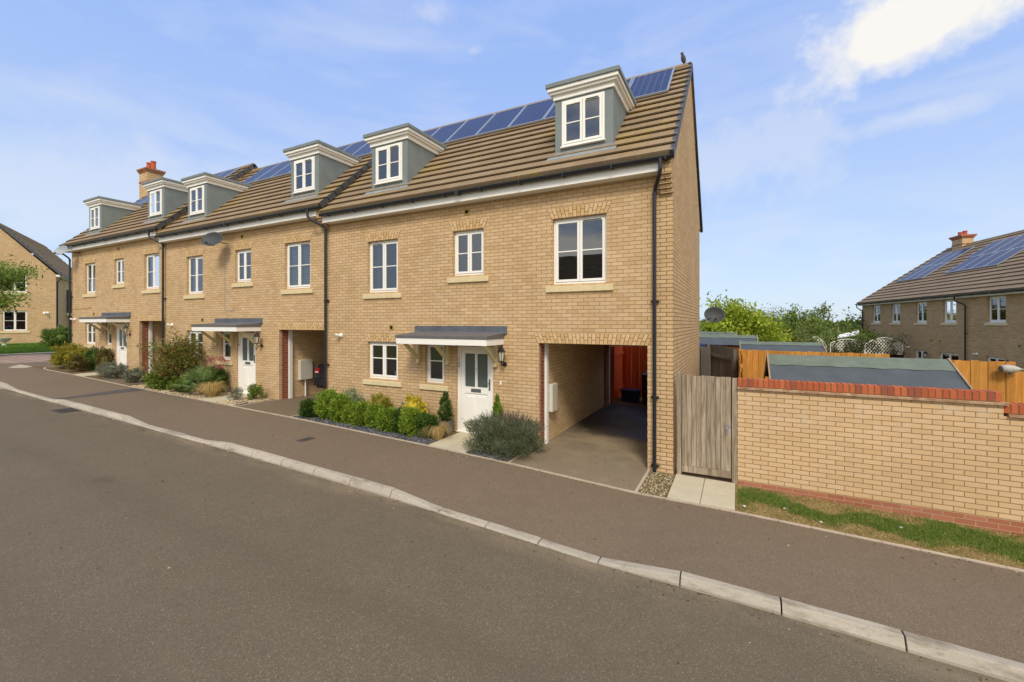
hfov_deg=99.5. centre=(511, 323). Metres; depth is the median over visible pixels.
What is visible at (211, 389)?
grass clump
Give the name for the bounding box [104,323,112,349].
window
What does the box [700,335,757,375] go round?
garden shed
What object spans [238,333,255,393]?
door
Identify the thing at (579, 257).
window
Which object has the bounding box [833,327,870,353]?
scrub bush
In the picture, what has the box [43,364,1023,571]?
edging
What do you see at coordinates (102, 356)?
rusty shrub
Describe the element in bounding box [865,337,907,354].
trellis
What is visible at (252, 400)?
gravel
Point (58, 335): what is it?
round bush
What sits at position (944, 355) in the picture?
patio door
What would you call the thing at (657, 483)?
gravel
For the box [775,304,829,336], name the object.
sumac tree
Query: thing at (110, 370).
grey mound
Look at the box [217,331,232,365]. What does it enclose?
window
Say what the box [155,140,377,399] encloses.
terraced house
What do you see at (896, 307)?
window
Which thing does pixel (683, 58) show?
bird
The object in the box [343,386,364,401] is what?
silver shrub
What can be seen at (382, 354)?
window
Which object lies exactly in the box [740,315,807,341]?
yellow green tree
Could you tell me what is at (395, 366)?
potted plant
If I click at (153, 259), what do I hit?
window
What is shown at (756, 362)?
board fence
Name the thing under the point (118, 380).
driveway
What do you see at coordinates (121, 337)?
door
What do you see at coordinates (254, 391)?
shrub
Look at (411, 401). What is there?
yellow shrub
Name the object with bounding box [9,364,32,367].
pale crossing strip
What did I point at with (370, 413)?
conifer bush
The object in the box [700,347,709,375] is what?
board fence
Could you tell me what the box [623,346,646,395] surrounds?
board fence
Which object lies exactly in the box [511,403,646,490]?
driveway
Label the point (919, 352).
window
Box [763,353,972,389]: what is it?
garden shed
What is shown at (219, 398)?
path
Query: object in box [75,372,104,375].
path
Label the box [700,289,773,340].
yellow green tree
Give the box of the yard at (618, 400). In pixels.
[615,396,646,407]
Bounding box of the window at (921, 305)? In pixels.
[914,302,927,324]
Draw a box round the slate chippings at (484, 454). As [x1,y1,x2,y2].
[469,449,520,461]
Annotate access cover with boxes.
[296,437,314,441]
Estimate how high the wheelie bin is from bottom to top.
1.059 m
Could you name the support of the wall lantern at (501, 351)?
attached to the terraced house at (463, 252)
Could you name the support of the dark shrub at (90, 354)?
on the planting bed at (59, 368)
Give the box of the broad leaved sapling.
[805,301,874,346]
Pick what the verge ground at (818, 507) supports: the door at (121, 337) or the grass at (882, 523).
the grass at (882, 523)
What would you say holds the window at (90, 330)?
in the terraced house at (118, 272)
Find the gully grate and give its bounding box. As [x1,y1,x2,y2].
[50,408,81,412]
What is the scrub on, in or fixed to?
on the terrain at (600, 557)
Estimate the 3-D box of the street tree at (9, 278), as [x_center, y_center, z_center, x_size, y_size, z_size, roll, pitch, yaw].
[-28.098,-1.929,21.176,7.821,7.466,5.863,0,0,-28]
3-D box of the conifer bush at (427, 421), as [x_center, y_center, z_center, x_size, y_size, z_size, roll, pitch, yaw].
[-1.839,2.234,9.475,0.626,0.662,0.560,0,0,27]
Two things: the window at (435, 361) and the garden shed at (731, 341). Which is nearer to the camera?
the window at (435, 361)
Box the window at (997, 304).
[984,296,1007,325]
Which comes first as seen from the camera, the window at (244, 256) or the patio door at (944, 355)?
the window at (244, 256)
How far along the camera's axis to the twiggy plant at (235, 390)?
12.68 m
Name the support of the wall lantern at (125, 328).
attached to the terraced house at (118, 272)
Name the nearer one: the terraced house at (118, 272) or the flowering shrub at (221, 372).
the flowering shrub at (221, 372)
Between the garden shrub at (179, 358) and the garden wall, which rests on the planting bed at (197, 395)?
the garden shrub at (179, 358)
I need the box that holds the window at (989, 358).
[988,356,1003,360]
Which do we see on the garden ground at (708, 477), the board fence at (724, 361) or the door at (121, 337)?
the board fence at (724, 361)
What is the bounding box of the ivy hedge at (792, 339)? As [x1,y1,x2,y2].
[784,328,828,351]
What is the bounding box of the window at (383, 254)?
[363,239,401,298]
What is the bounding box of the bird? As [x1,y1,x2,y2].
[680,52,685,63]
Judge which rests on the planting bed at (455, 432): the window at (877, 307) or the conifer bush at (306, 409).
the conifer bush at (306, 409)
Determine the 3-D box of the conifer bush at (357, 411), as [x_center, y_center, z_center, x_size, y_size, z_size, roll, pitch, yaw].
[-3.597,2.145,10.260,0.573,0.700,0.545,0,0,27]
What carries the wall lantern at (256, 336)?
attached to the terraced house at (267, 279)
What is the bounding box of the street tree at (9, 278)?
[0,253,63,313]
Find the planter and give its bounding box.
[439,419,453,434]
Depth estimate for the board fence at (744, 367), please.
10.44 m
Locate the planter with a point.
(451, 423)
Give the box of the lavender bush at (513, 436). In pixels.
[462,410,549,460]
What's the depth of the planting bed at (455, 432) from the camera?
9.64 m
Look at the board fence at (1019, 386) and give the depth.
8.44 m
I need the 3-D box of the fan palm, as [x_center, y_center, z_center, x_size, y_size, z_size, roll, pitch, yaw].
[-9.826,1.690,13.671,1.745,1.086,1.552,0,0,-16]
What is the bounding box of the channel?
[0,352,54,354]
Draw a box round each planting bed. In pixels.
[33,365,121,378]
[128,384,273,405]
[305,419,458,444]
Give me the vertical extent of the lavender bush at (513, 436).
0.942 m
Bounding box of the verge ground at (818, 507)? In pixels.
[735,484,1023,568]
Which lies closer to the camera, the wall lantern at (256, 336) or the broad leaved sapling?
the wall lantern at (256, 336)
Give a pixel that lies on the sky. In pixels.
(843, 145)
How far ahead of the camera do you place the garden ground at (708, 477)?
7.76 m
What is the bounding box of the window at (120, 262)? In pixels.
[111,259,125,287]
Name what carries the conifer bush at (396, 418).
on the planting bed at (455, 432)
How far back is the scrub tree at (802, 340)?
26.16 m
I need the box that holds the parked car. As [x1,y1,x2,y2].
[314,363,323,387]
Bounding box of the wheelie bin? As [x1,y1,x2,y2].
[641,371,646,402]
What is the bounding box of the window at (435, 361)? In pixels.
[419,345,448,391]
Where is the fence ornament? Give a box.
[998,365,1023,373]
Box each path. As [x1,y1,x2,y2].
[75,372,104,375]
[199,393,247,401]
[429,432,477,452]
[667,474,734,510]
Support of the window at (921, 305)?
in the terraced house at (961, 298)
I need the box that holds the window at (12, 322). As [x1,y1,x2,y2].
[0,310,29,332]
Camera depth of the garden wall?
6.43 m
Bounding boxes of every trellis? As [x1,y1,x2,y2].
[828,339,868,353]
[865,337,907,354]
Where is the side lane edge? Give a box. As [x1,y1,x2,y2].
[14,362,63,365]
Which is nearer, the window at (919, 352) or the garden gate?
the garden gate
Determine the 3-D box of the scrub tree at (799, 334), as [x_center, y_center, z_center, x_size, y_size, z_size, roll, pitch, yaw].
[16.590,1.261,26.718,4.074,5.054,4.012,0,0,-24]
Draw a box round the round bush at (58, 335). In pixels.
[36,325,71,346]
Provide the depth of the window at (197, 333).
15.24 m
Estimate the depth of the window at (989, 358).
20.25 m
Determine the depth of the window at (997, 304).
20.28 m
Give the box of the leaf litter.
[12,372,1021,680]
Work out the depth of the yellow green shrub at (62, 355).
18.21 m
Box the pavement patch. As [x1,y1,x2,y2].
[55,388,143,398]
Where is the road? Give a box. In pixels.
[0,387,1007,681]
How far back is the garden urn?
28.78 m
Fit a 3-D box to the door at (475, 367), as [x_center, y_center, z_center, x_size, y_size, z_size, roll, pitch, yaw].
[-0.821,1.525,9.822,0.980,1.991,0.139,0,0,27]
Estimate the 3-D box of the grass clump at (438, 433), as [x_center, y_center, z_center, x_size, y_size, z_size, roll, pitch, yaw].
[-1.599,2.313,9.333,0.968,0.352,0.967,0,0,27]
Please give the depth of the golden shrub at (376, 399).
10.54 m
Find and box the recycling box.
[620,388,641,401]
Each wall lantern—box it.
[123,325,130,335]
[253,332,262,346]
[498,345,506,366]
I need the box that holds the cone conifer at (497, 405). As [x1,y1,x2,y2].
[491,392,503,430]
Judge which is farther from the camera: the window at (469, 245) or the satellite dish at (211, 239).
the satellite dish at (211, 239)
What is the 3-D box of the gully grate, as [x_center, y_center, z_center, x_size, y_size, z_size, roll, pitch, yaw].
[-11.739,2.311,11.409,0.660,0.047,0.410,0,0,27]
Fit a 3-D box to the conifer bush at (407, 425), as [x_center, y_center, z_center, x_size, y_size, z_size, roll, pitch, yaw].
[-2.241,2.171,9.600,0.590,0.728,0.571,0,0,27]
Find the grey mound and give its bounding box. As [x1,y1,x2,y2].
[93,360,129,378]
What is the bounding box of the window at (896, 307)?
[889,304,900,324]
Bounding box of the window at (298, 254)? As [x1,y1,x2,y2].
[281,241,313,293]
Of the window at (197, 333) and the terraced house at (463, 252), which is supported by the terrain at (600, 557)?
the terraced house at (463, 252)
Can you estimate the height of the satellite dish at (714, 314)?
0.481 m
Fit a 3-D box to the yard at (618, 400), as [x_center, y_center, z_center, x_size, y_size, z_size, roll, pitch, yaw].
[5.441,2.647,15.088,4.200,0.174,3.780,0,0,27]
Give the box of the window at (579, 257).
[545,214,613,292]
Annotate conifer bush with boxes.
[297,397,317,417]
[312,386,337,418]
[327,392,350,422]
[340,399,357,423]
[348,400,370,425]
[363,403,385,428]
[374,406,396,431]
[390,408,402,432]
[398,406,421,436]
[414,411,440,438]
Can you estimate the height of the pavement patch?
0.068 m
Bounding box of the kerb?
[0,382,1023,681]
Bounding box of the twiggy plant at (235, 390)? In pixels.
[225,385,243,399]
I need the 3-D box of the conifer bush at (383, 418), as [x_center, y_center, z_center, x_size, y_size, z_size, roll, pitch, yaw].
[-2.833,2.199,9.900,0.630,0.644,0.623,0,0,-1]
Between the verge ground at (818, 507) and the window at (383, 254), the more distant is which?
the window at (383, 254)
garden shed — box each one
[700,332,736,334]
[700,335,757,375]
[739,341,827,355]
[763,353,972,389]
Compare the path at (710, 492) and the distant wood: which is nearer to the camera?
the path at (710, 492)
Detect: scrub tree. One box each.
[715,303,787,336]
[751,303,833,350]
[787,316,832,350]
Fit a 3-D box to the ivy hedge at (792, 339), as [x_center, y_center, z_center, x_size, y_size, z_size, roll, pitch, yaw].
[15.419,1.986,25.212,6.261,3.404,1.050,0,0,-7]
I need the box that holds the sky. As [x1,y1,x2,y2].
[0,0,1023,321]
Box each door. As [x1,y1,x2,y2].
[117,324,126,367]
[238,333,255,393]
[456,346,492,433]
[941,352,957,359]
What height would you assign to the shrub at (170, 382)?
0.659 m
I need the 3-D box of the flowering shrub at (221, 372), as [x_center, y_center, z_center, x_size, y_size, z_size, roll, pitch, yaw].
[-9.563,1.640,13.971,1.143,1.327,0.784,0,0,27]
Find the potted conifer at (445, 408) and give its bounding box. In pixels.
[437,391,453,421]
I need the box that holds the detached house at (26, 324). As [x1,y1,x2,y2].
[0,223,71,343]
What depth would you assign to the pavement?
5.79 m
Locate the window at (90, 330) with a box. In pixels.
[83,323,96,348]
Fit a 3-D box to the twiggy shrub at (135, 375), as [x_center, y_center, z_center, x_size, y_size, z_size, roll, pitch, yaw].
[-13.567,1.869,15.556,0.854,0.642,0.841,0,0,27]
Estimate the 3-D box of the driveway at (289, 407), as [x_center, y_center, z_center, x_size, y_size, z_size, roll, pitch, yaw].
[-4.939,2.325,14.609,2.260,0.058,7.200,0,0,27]
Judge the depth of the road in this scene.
4.28 m
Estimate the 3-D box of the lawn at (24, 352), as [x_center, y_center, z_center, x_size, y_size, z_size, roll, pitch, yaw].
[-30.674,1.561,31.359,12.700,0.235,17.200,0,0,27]
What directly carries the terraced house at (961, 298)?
on the terrain at (600, 557)
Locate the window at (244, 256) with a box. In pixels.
[231,249,253,287]
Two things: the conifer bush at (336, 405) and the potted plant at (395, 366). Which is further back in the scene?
the potted plant at (395, 366)
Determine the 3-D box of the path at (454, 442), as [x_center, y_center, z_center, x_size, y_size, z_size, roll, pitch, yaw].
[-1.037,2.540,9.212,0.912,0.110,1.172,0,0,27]
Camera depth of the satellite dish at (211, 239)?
13.80 m
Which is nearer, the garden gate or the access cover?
the garden gate
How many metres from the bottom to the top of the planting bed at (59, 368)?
0.168 m
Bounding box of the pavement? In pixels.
[0,363,1023,662]
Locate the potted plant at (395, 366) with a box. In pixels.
[392,362,396,375]
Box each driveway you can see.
[99,377,145,384]
[238,394,317,415]
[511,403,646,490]
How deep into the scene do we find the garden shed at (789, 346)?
13.70 m
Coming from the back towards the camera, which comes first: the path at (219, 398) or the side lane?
the side lane
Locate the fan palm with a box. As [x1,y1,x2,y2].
[168,361,229,393]
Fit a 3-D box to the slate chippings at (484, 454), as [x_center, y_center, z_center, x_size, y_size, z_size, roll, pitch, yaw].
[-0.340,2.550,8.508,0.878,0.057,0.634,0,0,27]
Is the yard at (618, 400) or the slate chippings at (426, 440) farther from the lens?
the yard at (618, 400)
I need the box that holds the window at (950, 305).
[940,299,957,324]
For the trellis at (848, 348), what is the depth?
26.14 m
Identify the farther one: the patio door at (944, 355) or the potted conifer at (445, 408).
the patio door at (944, 355)
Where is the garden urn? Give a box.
[0,338,11,345]
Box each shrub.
[48,341,88,366]
[82,345,100,369]
[93,346,114,367]
[120,366,146,382]
[137,328,208,381]
[141,370,178,390]
[165,375,192,391]
[199,355,229,392]
[246,382,264,399]
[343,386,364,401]
[367,391,394,408]
[402,392,429,429]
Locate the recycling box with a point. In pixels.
(630, 394)
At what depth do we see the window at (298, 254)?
12.74 m
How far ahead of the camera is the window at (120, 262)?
17.81 m
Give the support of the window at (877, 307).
in the terraced house at (961, 298)
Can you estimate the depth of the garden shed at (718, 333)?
19.36 m
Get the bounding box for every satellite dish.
[54,246,79,254]
[201,232,227,245]
[701,307,724,321]
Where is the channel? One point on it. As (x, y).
(27, 353)
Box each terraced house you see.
[58,161,277,373]
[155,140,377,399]
[318,62,702,482]
[855,230,1023,371]
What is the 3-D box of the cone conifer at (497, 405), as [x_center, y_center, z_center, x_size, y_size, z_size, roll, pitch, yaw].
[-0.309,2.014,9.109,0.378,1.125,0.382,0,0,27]
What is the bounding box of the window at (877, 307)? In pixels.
[871,305,880,324]
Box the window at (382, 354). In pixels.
[363,342,401,386]
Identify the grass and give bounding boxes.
[736,484,1023,565]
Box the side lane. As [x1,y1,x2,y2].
[0,353,51,362]
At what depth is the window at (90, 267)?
19.06 m
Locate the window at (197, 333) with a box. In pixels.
[189,330,204,362]
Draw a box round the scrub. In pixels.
[803,325,861,351]
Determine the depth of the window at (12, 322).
31.50 m
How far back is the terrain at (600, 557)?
14.63 m
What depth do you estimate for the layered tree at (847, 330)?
27.35 m
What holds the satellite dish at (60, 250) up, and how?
attached to the terraced house at (118, 272)
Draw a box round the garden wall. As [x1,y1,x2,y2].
[737,378,1023,535]
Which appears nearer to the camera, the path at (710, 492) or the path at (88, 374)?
the path at (710, 492)
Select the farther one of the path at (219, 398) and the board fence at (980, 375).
the path at (219, 398)
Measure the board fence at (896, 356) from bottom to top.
1.687 m
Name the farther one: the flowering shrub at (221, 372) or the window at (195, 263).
the window at (195, 263)
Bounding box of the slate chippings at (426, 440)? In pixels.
[293,415,444,443]
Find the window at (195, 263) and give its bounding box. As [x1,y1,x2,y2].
[183,256,204,298]
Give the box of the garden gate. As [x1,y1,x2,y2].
[677,372,736,484]
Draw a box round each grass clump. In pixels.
[192,380,230,396]
[420,420,456,439]
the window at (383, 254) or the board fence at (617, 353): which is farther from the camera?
the board fence at (617, 353)
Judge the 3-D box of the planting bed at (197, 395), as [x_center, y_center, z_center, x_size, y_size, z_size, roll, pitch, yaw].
[-10.153,2.216,13.954,6.270,0.157,1.210,0,0,27]
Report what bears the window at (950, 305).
in the terraced house at (961, 298)
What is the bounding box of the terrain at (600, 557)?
[0,353,901,631]
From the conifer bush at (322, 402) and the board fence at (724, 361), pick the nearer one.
the conifer bush at (322, 402)
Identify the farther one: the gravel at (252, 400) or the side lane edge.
the side lane edge
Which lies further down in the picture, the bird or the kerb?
the kerb
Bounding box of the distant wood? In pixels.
[700,316,861,333]
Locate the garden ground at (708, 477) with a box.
[674,421,731,482]
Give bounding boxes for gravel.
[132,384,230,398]
[218,396,271,405]
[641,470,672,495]
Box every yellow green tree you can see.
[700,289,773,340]
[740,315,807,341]
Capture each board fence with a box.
[611,346,626,402]
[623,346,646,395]
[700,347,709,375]
[705,344,737,420]
[738,349,889,378]
[740,354,747,377]
[890,355,903,357]
[951,360,1015,402]
[1016,371,1023,402]
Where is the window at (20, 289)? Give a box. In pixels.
[0,275,29,294]
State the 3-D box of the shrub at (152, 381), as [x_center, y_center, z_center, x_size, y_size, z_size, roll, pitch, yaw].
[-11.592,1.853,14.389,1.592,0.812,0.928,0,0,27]
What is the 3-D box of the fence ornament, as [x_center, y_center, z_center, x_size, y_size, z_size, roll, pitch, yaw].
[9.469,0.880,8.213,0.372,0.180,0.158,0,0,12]
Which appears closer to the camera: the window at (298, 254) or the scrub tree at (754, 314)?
the window at (298, 254)
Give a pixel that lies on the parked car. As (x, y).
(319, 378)
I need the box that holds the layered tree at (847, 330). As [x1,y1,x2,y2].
[753,303,911,352]
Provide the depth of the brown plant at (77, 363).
17.63 m
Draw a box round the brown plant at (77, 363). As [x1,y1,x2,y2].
[64,353,89,371]
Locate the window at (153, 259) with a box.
[141,253,160,293]
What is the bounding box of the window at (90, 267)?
[82,263,96,297]
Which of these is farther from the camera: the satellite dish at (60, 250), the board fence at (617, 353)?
the satellite dish at (60, 250)
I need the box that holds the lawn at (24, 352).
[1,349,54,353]
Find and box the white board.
[838,330,858,337]
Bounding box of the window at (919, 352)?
[917,350,925,358]
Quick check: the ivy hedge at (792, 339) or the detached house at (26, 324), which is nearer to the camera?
the ivy hedge at (792, 339)
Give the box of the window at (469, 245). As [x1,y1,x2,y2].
[447,229,488,282]
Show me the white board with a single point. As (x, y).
(844, 335)

